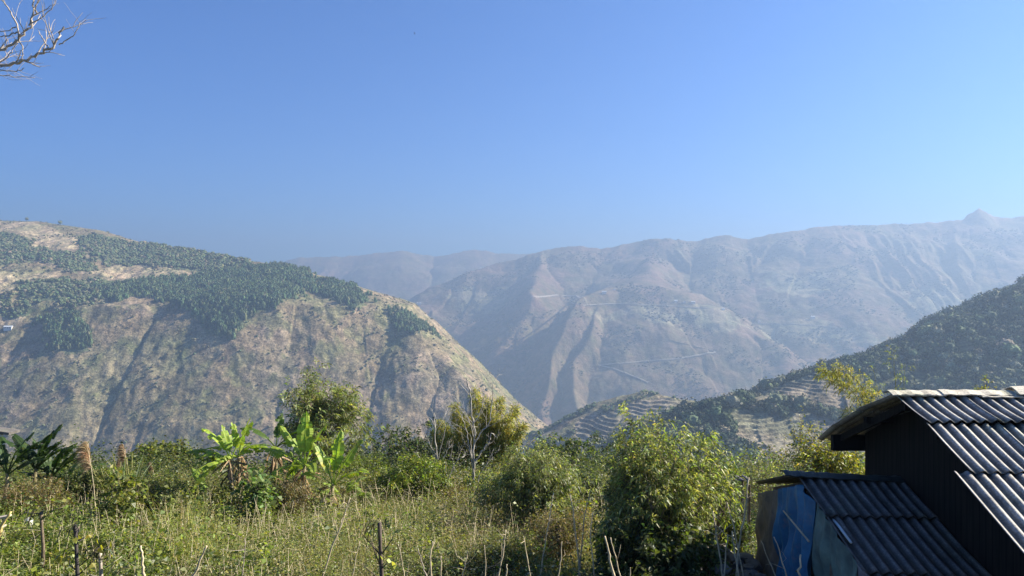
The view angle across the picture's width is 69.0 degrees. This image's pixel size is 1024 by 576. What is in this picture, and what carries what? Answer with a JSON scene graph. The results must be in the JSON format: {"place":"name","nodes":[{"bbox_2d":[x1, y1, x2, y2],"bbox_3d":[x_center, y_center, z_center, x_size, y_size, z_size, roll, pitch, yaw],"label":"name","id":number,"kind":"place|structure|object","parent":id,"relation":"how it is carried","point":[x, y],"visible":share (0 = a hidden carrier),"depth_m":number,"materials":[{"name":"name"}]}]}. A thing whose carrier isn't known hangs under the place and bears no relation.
{"place":"outdoors","nodes":[
{"label":"outdoors","id":0,"kind":"place"},
{"bbox_2d":[0,221,547,475],"bbox_3d":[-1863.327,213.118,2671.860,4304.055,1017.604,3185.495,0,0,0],"label":"hillside","id":1,"kind":"structure","parent":0,"point":[405,397],"depth_m":1595.91,"materials":[{"name":"grey stone"}]},
{"bbox_2d":[0,231,250,317],"bbox_3d":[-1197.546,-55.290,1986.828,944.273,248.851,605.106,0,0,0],"label":"hill wood","id":2,"kind":"object","parent":1,"relation":"on","point":[188,257],"visible":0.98,"depth_m":2047.52,"materials":[{"name":"green plant"}]},
{"bbox_2d":[30,261,441,351],"bbox_3d":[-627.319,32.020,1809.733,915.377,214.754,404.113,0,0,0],"label":"pine wood","id":3,"kind":"object","parent":1,"relation":"on","point":[216,293],"visible":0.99,"depth_m":1767.37,"materials":[{"name":"green plant"}]},
{"bbox_2d":[0,219,545,468],"bbox_3d":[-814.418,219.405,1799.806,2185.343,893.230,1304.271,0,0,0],"label":"hillside scrub","id":4,"kind":"object","parent":1,"relation":"on","point":[238,422],"visible":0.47,"depth_m":1647.30,"materials":[{"name":"green plant"}]},
{"bbox_2d":[1,467,768,575],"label":"field ground","id":5,"kind":"structure","parent":0,"point":[753,504],"depth_m":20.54,"materials":[{"name":"green plant"}]},
{"bbox_2d":[0,427,19,436],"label":"neighbour house","id":6,"kind":"structure","parent":5,"relation":"on","point":[6,431],"depth_m":19.98,"materials":[{"name":"grey plastic"}]},
{"bbox_2d":[0,431,49,490],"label":"banana plant","id":7,"kind":"object","parent":5,"relation":"on","point":[21,457],"visible":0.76,"depth_m":22.87,"materials":[{"name":"green plant"}]},
{"bbox_2d":[0,470,80,519],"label":"shrub","id":8,"kind":"object","parent":5,"relation":"on","point":[41,490],"visible":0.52,"depth_m":21.99,"materials":[{"name":"green plant"}]},
{"bbox_2d":[3,424,77,487],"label":"banana plant","id":9,"kind":"object","parent":5,"relation":"on","point":[44,449],"visible":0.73,"depth_m":23.25,"materials":[{"name":"green plant"}]},
{"bbox_2d":[22,498,74,571],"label":"pruned plant","id":10,"kind":"object","parent":5,"relation":"on","point":[40,517],"visible":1,"depth_m":15.48,"materials":[{"name":"brown plant"}]},
{"bbox_2d":[0,0,105,84],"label":"bare tree","id":11,"kind":"object","parent":5,"relation":"on","point":[18,61],"visible":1,"depth_m":8.49,"materials":[{"name":"grey plant"}]},
{"bbox_2d":[19,438,87,492],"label":"banana plant","id":12,"kind":"object","parent":5,"relation":"on","point":[47,465],"visible":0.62,"depth_m":23.53,"materials":[{"name":"green plant"}]},
{"bbox_2d":[0,514,106,557],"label":"shrub","id":13,"kind":"object","parent":5,"relation":"on","point":[16,537],"visible":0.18,"depth_m":17.52,"materials":[{"name":"green plant"}]},
{"bbox_2d":[19,452,104,486],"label":"banana plant","id":14,"kind":"object","parent":5,"relation":"on","point":[55,476],"visible":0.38,"depth_m":23.91,"materials":[{"name":"green plant"}]},
{"bbox_2d":[42,460,100,509],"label":"shrub","id":15,"kind":"object","parent":5,"relation":"on","point":[66,478],"visible":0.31,"depth_m":23.68,"materials":[{"name":"green plant"}]},
{"bbox_2d":[52,517,102,575],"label":"pruned plant","id":16,"kind":"object","parent":5,"relation":"on","point":[75,527],"visible":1,"depth_m":12.58,"materials":[{"name":"green plant"}]},
{"bbox_2d":[0,499,168,575],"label":"yellow vine leaves","id":17,"kind":"object","parent":5,"relation":"on","point":[35,560],"visible":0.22,"depth_m":16.02,"materials":[{"name":"green plant"}]},
{"bbox_2d":[72,441,103,518],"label":"reed grass","id":18,"kind":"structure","parent":5,"relation":"on","point":[84,450],"depth_m":21.45,"materials":[{"name":"beige plant"}]},
{"bbox_2d":[70,539,121,575],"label":"pruned plant","id":19,"kind":"object","parent":5,"relation":"on","point":[100,558],"visible":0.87,"depth_m":12.88,"materials":[{"name":"green plant"}]},
{"bbox_2d":[60,460,147,505],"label":"shrub","id":20,"kind":"object","parent":5,"relation":"on","point":[104,470],"visible":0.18,"depth_m":23.65,"materials":[{"name":"green plant"}]},
{"bbox_2d":[76,462,133,501],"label":"cane grass","id":21,"kind":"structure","parent":5,"relation":"on","point":[99,481],"depth_m":23.26,"materials":[{"name":"green plant"}]},
{"bbox_2d":[72,525,151,558],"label":"shrub","id":22,"kind":"object","parent":5,"relation":"on","point":[112,537],"visible":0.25,"depth_m":16.91,"materials":[{"name":"green plant"}]},
{"bbox_2d":[114,444,126,463],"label":"reed grass","id":23,"kind":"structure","parent":5,"relation":"on","point":[122,452],"depth_m":25.45,"materials":[{"name":"beige plant"}]},
{"bbox_2d":[94,463,157,525],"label":"shrub","id":24,"kind":"object","parent":5,"relation":"on","point":[131,498],"visible":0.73,"depth_m":20.72,"materials":[{"name":"green plant"}]},
{"bbox_2d":[68,452,184,497],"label":"bush","id":25,"kind":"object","parent":5,"relation":"on","point":[131,475],"depth_m":22.81,"materials":[{"name":"green plant"}]},
{"bbox_2d":[90,466,191,515],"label":"shrub","id":26,"kind":"object","parent":5,"relation":"on","point":[157,488],"visible":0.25,"depth_m":22.54,"materials":[{"name":"green plant"}]},
{"bbox_2d":[140,546,145,575],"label":"dry stalk","id":27,"kind":"object","parent":5,"relation":"on","point":[142,565],"visible":1,"depth_m":12.48,"materials":[{"name":"beige plant"}]},
{"bbox_2d":[125,437,205,474],"bbox_3d":[-15.994,8.290,34.022,3.688,2.745,3.692,0,0,-36],"label":"broadleaf tree","id":28,"kind":"object","parent":5,"relation":"on","point":[152,445],"visible":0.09,"depth_m":33.62,"materials":[{"name":"green plant"}]},
{"bbox_2d":[150,473,212,514],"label":"shrub","id":29,"kind":"object","parent":5,"relation":"on","point":[169,498],"visible":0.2,"depth_m":21.85,"materials":[{"name":"green plant"}]},
{"bbox_2d":[129,482,258,573],"bbox_3d":[-8.299,5.957,19.157,3.888,2.104,9.469,0,0,-30],"label":"bush","id":30,"kind":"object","parent":5,"relation":"on","point":[187,534],"depth_m":17.81,"materials":[{"name":"green plant"}]},
{"bbox_2d":[191,468,242,494],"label":"banana plant","id":31,"kind":"object","parent":5,"relation":"on","point":[203,485],"visible":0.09,"depth_m":22.93,"materials":[{"name":"green plant"}]},
{"bbox_2d":[197,478,243,519],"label":"shrub","id":32,"kind":"object","parent":5,"relation":"on","point":[222,493],"visible":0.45,"depth_m":22.04,"materials":[{"name":"green plant"}]},
{"bbox_2d":[186,421,262,494],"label":"banana plant","id":33,"kind":"object","parent":5,"relation":"on","point":[227,444],"visible":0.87,"depth_m":22.55,"materials":[{"name":"green plant"}]},
{"bbox_2d":[218,490,248,517],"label":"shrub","id":34,"kind":"object","parent":5,"relation":"on","point":[228,508],"visible":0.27,"depth_m":21.26,"materials":[{"name":"green plant"}]},
{"bbox_2d":[206,417,266,491],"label":"banana plant","id":35,"kind":"object","parent":5,"relation":"on","point":[234,433],"visible":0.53,"depth_m":23.00,"materials":[{"name":"green plant"}]},
{"bbox_2d":[230,459,281,526],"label":"shrub","id":36,"kind":"object","parent":5,"relation":"on","point":[256,490],"visible":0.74,"depth_m":20.79,"materials":[{"name":"green plant"}]},
{"bbox_2d":[241,477,294,525],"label":"shrub","id":37,"kind":"object","parent":5,"relation":"on","point":[277,492],"visible":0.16,"depth_m":21.63,"materials":[{"name":"green plant"}]},
{"bbox_2d":[240,413,320,486],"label":"banana plant","id":38,"kind":"object","parent":5,"relation":"on","point":[275,461],"visible":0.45,"depth_m":23.93,"materials":[{"name":"green plant"}]},
{"bbox_2d":[265,454,314,492],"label":"banana plant","id":39,"kind":"object","parent":5,"relation":"on","point":[293,470],"visible":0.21,"depth_m":23.45,"materials":[{"name":"green plant"}]},
{"bbox_2d":[251,411,334,507],"bbox_3d":[-6.735,5.473,22.785,2.771,3.304,1.152,0,0,18],"label":"banana plant","id":40,"kind":"object","parent":5,"relation":"on","point":[305,441],"visible":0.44,"depth_m":22.86,"materials":[{"name":"green plant"}]},
{"bbox_2d":[272,473,326,520],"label":"shrub","id":41,"kind":"object","parent":5,"relation":"on","point":[297,495],"visible":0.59,"depth_m":21.84,"materials":[{"name":"green plant"}]},
{"bbox_2d":[276,357,384,473],"bbox_3d":[-7.632,5.524,30.949,4.464,5.238,4.262,0,0,0],"label":"broadleaf tree","id":42,"kind":"object","parent":5,"relation":"on","point":[320,409],"visible":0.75,"depth_m":30.71,"materials":[{"name":"green plant"}]},
{"bbox_2d":[300,430,368,514],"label":"banana plant","id":43,"kind":"object","parent":5,"relation":"on","point":[337,447],"visible":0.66,"depth_m":22.56,"materials":[{"name":"green plant"}]},
{"bbox_2d":[322,497,352,575],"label":"dry stalk","id":44,"kind":"object","parent":5,"relation":"on","point":[344,514],"visible":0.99,"depth_m":13.98,"materials":[{"name":"beige plant"}]},
{"bbox_2d":[312,477,371,504],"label":"banana plant","id":45,"kind":"object","parent":5,"relation":"on","point":[322,493],"visible":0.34,"depth_m":23.00,"materials":[{"name":"green plant"}]},
{"bbox_2d":[318,480,379,503],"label":"shrub","id":46,"kind":"object","parent":5,"relation":"on","point":[348,494],"visible":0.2,"depth_m":23.85,"materials":[{"name":"green plant"}]},
{"bbox_2d":[0,476,716,575],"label":"dry stems","id":47,"kind":"object","parent":5,"relation":"on","point":[282,518],"visible":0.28,"depth_m":18.00,"materials":[{"name":"plant"}]},
{"bbox_2d":[330,452,397,481],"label":"shrub","id":48,"kind":"object","parent":5,"relation":"on","point":[364,462],"visible":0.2,"depth_m":29.84,"materials":[{"name":"green plant"}]},
{"bbox_2d":[344,433,391,463],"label":"broadleaf tree","id":49,"kind":"object","parent":5,"relation":"on","point":[369,442],"visible":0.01,"depth_m":44.41,"materials":[{"name":"green plant"}]},
{"bbox_2d":[357,515,397,575],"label":"pruned plant","id":50,"kind":"object","parent":5,"relation":"on","point":[379,545],"visible":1,"depth_m":12.38,"materials":[{"name":"green plant"}]},
{"bbox_2d":[0,485,755,575],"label":"coarse weeds","id":51,"kind":"object","parent":5,"relation":"on","point":[156,557],"visible":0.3,"depth_m":16.82,"materials":[{"name":"green plant"}]},
{"bbox_2d":[2,472,755,575],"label":"dry brown weeds","id":52,"kind":"object","parent":5,"relation":"on","point":[499,521],"visible":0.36,"depth_m":17.73,"materials":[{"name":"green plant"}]},
{"bbox_2d":[0,434,759,575],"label":"tall seeding weeds","id":53,"kind":"object","parent":5,"relation":"on","point":[459,496],"visible":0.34,"depth_m":17.90,"materials":[{"name":"green plant"}]},
{"bbox_2d":[0,456,777,575],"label":"leafy weeds","id":54,"kind":"object","parent":5,"relation":"on","point":[24,554],"visible":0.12,"depth_m":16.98,"materials":[{"name":"green plant"}]},
{"bbox_2d":[360,423,418,466],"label":"broadleaf tree","id":55,"kind":"object","parent":5,"relation":"on","point":[391,436],"visible":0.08,"depth_m":47.48,"materials":[{"name":"green plant"}]},
{"bbox_2d":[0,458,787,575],"bbox_3d":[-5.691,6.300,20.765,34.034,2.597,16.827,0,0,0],"label":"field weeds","id":56,"kind":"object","parent":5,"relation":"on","point":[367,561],"visible":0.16,"depth_m":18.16,"materials":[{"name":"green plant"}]},
{"bbox_2d":[0,539,796,575],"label":"undergrowth","id":57,"kind":"object","parent":5,"relation":"on","point":[322,571],"visible":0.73,"depth_m":13.64,"materials":[{"name":"green plant"}]},
{"bbox_2d":[367,452,457,505],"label":"shrub","id":58,"kind":"object","parent":5,"relation":"on","point":[405,478],"visible":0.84,"depth_m":24.01,"materials":[{"name":"green plant"}]},
{"bbox_2d":[397,417,440,463],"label":"broadleaf tree","id":59,"kind":"object","parent":5,"relation":"on","point":[421,443],"visible":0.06,"depth_m":49.27,"materials":[{"name":"green plant"}]},
{"bbox_2d":[0,424,864,500],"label":"slope undergrowth","id":60,"kind":"object","parent":5,"relation":"on","point":[165,463],"visible":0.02,"depth_m":28.43,"materials":[{"name":"green plant"}]},
{"bbox_2d":[377,540,497,575],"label":"shrub","id":61,"kind":"object","parent":5,"relation":"on","point":[449,565],"visible":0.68,"depth_m":14.97,"materials":[{"name":"green plant"}]},
{"bbox_2d":[416,403,459,465],"bbox_3d":[-2.538,5.538,25.639,1.684,3.517,1.139,0,0,19],"label":"bare tree","id":62,"kind":"object","parent":5,"relation":"on","point":[437,457],"visible":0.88,"depth_m":25.50,"materials":[{"name":"grey plant"}]},
{"bbox_2d":[419,473,479,504],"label":"shrub","id":63,"kind":"object","parent":5,"relation":"on","point":[462,488],"visible":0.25,"depth_m":23.75,"materials":[{"name":"green plant"}]},
{"bbox_2d":[445,440,473,492],"bbox_3d":[-1.713,6.064,24.167,0.964,2.109,0.523,0,0,-32],"label":"bare tree","id":64,"kind":"object","parent":5,"relation":"on","point":[455,462],"visible":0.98,"depth_m":24.00,"materials":[{"name":"grey plant"}]},
{"bbox_2d":[448,368,505,485],"bbox_3d":[-1.240,4.935,24.767,1.952,4.677,1.963,0,0,34],"label":"bare tree","id":65,"kind":"object","parent":5,"relation":"on","point":[472,452],"visible":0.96,"depth_m":24.79,"materials":[{"name":"grey plant"}]},
{"bbox_2d":[428,385,529,474],"bbox_3d":[-1.393,6.056,31.097,4.426,3.918,3.061,0,0,0],"label":"shrub","id":66,"kind":"object","parent":5,"relation":"on","point":[508,434],"visible":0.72,"depth_m":30.43,"materials":[{"name":"green plant"}]},
{"bbox_2d":[460,469,498,505],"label":"shrub","id":67,"kind":"object","parent":5,"relation":"on","point":[466,482],"visible":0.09,"depth_m":24.94,"materials":[{"name":"green plant"}]},
{"bbox_2d":[475,467,519,515],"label":"shrub","id":68,"kind":"object","parent":5,"relation":"on","point":[490,484],"visible":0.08,"depth_m":22.89,"materials":[{"name":"green plant"}]},
{"bbox_2d":[456,521,554,575],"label":"shrub","id":69,"kind":"object","parent":5,"relation":"on","point":[516,541],"visible":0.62,"depth_m":15.40,"materials":[{"name":"green plant"}]},
{"bbox_2d":[469,431,597,534],"bbox_3d":[0.627,5.522,20.485,3.142,3.104,2.961,0,0,45],"label":"shrub","id":70,"kind":"object","parent":5,"relation":"on","point":[542,478],"visible":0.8,"depth_m":20.15,"materials":[{"name":"green plant"}]},
{"bbox_2d":[532,429,562,454],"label":"broadleaf tree","id":71,"kind":"object","parent":5,"relation":"on","point":[551,437],"visible":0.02,"depth_m":51.38,"materials":[{"name":"green plant"}]},
{"bbox_2d":[540,493,554,574],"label":"dry stalk","id":72,"kind":"object","parent":5,"relation":"on","point":[546,535],"visible":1,"depth_m":13.99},
{"bbox_2d":[522,502,600,573],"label":"shrub","id":73,"kind":"object","parent":5,"relation":"on","point":[564,535],"visible":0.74,"depth_m":16.37,"materials":[{"name":"green plant"}]},
{"bbox_2d":[542,437,588,467],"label":"broadleaf tree","id":74,"kind":"object","parent":5,"relation":"on","point":[564,447],"visible":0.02,"depth_m":43.86,"materials":[{"name":"green plant"}]},
{"bbox_2d":[570,495,580,575],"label":"dry stalk","id":75,"kind":"object","parent":5,"relation":"on","point":[574,529],"visible":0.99,"depth_m":13.99,"materials":[{"name":"brown wood"}]},
{"bbox_2d":[560,489,596,539],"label":"shrub","id":76,"kind":"object","parent":5,"relation":"on","point":[582,504],"visible":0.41,"depth_m":18.46,"materials":[{"name":"green plant"}]},
{"bbox_2d":[578,492,589,574],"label":"dry stalk","id":77,"kind":"object","parent":5,"relation":"on","point":[583,531],"visible":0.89,"depth_m":14.29,"materials":[{"name":"brown wood"}]},
{"bbox_2d":[557,430,611,469],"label":"broadleaf tree","id":78,"kind":"object","parent":5,"relation":"on","point":[585,445],"visible":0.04,"depth_m":50.30,"materials":[{"name":"green plant"}]},
{"bbox_2d":[560,460,609,512],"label":"shrub","id":79,"kind":"object","parent":5,"relation":"on","point":[596,486],"visible":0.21,"depth_m":21.89,"materials":[{"name":"green plant"}]},
{"bbox_2d":[604,536,614,575],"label":"dry stalk","id":80,"kind":"object","parent":5,"relation":"on","point":[610,563],"visible":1,"depth_m":12.29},
{"bbox_2d":[591,411,710,548],"bbox_3d":[2.889,4.582,15.530,2.487,3.992,2.104,0,0,0],"label":"shrub","id":81,"kind":"object","parent":5,"relation":"on","point":[616,462],"visible":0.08,"depth_m":15.55,"materials":[{"name":"green plant"}]},
{"bbox_2d":[577,400,734,572],"bbox_3d":[2.876,4.374,14.553,2.836,4.332,2.554,0,0,-43],"label":"shrub","id":82,"kind":"object","parent":5,"relation":"on","point":[647,490],"visible":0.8,"depth_m":14.36,"materials":[{"name":"green plant"}]},
{"bbox_2d":[588,504,735,575],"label":"shrub","id":83,"kind":"object","parent":5,"relation":"on","point":[684,551],"visible":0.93,"depth_m":13.62,"materials":[{"name":"green plant"}]},
{"bbox_2d":[686,431,749,552],"bbox_3d":[4.204,4.727,15.641,1.561,3.359,1.657,0,0,0],"label":"shrub","id":84,"kind":"object","parent":5,"relation":"on","point":[723,506],"visible":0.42,"depth_m":15.53,"materials":[{"name":"green plant"}]},
{"bbox_2d":[707,511,734,575],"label":"dry stalk","id":85,"kind":"object","parent":5,"relation":"on","point":[715,534],"visible":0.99,"depth_m":12.79,"materials":[{"name":"brown plant"}]},
{"bbox_2d":[715,524,738,575],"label":"dry stalk","id":86,"kind":"object","parent":5,"relation":"on","point":[733,551],"visible":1,"depth_m":12.49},
{"bbox_2d":[699,544,766,575],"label":"stone wall","id":87,"kind":"structure","parent":5,"relation":"on","point":[751,565],"depth_m":14.37,"materials":[{"name":"grey stone"}]},
{"bbox_2d":[718,475,752,553],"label":"chicken coop","id":88,"kind":"structure","parent":5,"relation":"on","point":[743,479],"depth_m":16.92,"materials":[{"name":"wood"}]},
{"bbox_2d":[727,501,743,575],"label":"dry stalk","id":89,"kind":"object","parent":5,"relation":"on","point":[736,539],"visible":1,"depth_m":12.79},
{"bbox_2d":[715,503,756,554],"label":"shrub","id":90,"kind":"object","parent":5,"relation":"on","point":[728,531],"visible":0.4,"depth_m":16.08,"materials":[{"name":"green plant"}]},
{"bbox_2d":[735,477,755,575],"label":"dry stalk","id":91,"kind":"object","parent":5,"relation":"on","point":[747,497],"visible":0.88,"depth_m":13.19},
{"bbox_2d":[728,446,825,516],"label":"shrub","id":92,"kind":"object","parent":5,"relation":"on","point":[772,470],"visible":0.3,"depth_m":17.62,"materials":[{"name":"green plant"}]},
{"bbox_2d":[783,406,831,470],"bbox_3d":[8.760,5.274,21.947,1.250,3.553,1.615,0,0,0],"label":"broadleaf tree","id":93,"kind":"object","parent":5,"relation":"on","point":[800,434],"visible":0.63,"depth_m":22.01,"materials":[{"name":"green plant"}]},
{"bbox_2d":[757,432,864,474],"bbox_3d":[8.839,5.242,21.478,3.121,2.499,2.578,0,0,0],"label":"broadleaf tree","id":94,"kind":"object","parent":5,"relation":"on","point":[827,458],"visible":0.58,"depth_m":21.14,"materials":[{"name":"green plant"}]},
{"bbox_2d":[813,359,881,468],"bbox_3d":[11.185,4.628,24.138,2.951,4.720,1.387,0,0,0],"label":"bamboo","id":95,"kind":"object","parent":5,"relation":"on","point":[842,384],"visible":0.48,"depth_m":24.04,"materials":[{"name":"green plant"}]},
{"bbox_2d":[755,470,991,575],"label":"shed","id":96,"kind":"structure","parent":5,"relation":"on","point":[889,528],"depth_m":12.01,"materials":[{"name":"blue metal"}]},
{"bbox_2d":[865,345,915,398],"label":"bamboo","id":97,"kind":"object","parent":5,"relation":"on","point":[900,378],"visible":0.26,"depth_m":25.02,"materials":[{"name":"green plant"}]},
{"bbox_2d":[817,386,1023,575],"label":"farmhouse","id":98,"kind":"object","parent":5,"relation":"on","point":[954,459],"visible":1,"depth_m":11.42,"materials":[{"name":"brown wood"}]},
{"bbox_2d":[282,250,532,299],"bbox_3d":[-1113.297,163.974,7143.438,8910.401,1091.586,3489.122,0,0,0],"label":"distant mountain range","id":99,"kind":"structure","parent":0,"point":[406,275],"depth_m":7063.67,"materials":[{"name":"stone"}]},
{"bbox_2d":[0,0,1023,262],"label":"sky","id":100,"kind":"structure","parent":0,"point":[263,131],"materials":[{"name":"blue"}]},
{"bbox_2d":[486,392,681,474],"bbox_3d":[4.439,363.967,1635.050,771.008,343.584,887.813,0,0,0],"label":"terraced hill","id":101,"kind":"structure","parent":0,"point":[586,424],"depth_m":1335.30,"materials":[{"name":"brown soil"}]},
{"bbox_2d":[514,389,678,455],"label":"terraced hill scrub","id":102,"kind":"object","parent":101,"relation":"on","point":[580,410],"visible":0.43,"depth_m":1384.93,"materials":[{"name":"green plant"}]},
{"bbox_2d":[583,303,707,308],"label":"track","id":103,"kind":"structure","parent":0,"point":[643,304],"depth_m":3918.98,"materials":[{"name":"brown soil"}]},
{"bbox_2d":[503,256,811,425],"bbox_3d":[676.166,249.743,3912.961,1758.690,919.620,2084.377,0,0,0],"label":"central mountain","id":104,"kind":"structure","parent":0,"point":[567,342],"depth_m":3599.25,"materials":[{"name":"stone"}]},
{"bbox_2d":[601,339,715,364],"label":"track","id":105,"kind":"structure","parent":0,"point":[670,358],"depth_m":3524.74,"materials":[{"name":"brown soil"}]},
{"bbox_2d":[407,208,1023,384],"bbox_3d":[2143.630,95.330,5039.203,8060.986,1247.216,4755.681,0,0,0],"label":"mountain range","id":106,"kind":"structure","parent":0,"point":[880,284],"depth_m":4492.67,"materials":[{"name":"stone"}]},
{"bbox_2d":[438,217,1023,416],"bbox_3d":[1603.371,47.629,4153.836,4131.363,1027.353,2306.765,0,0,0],"label":"distant scrub","id":107,"kind":"object","parent":106,"relation":"on","point":[699,336],"visible":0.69,"depth_m":4169.16,"materials":[{"name":"green plant"}]},
{"bbox_2d":[648,306,1023,470],"bbox_3d":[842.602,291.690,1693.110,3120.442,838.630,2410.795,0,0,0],"label":"hillside","id":108,"kind":"structure","parent":0,"point":[763,426],"depth_m":859.60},
{"bbox_2d":[581,274,1023,473],"bbox_3d":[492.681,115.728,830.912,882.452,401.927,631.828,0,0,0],"label":"broadleaf wood","id":109,"kind":"object","parent":108,"relation":"on","point":[1012,327],"visible":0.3,"depth_m":905.82,"materials":[{"name":"green plant"}]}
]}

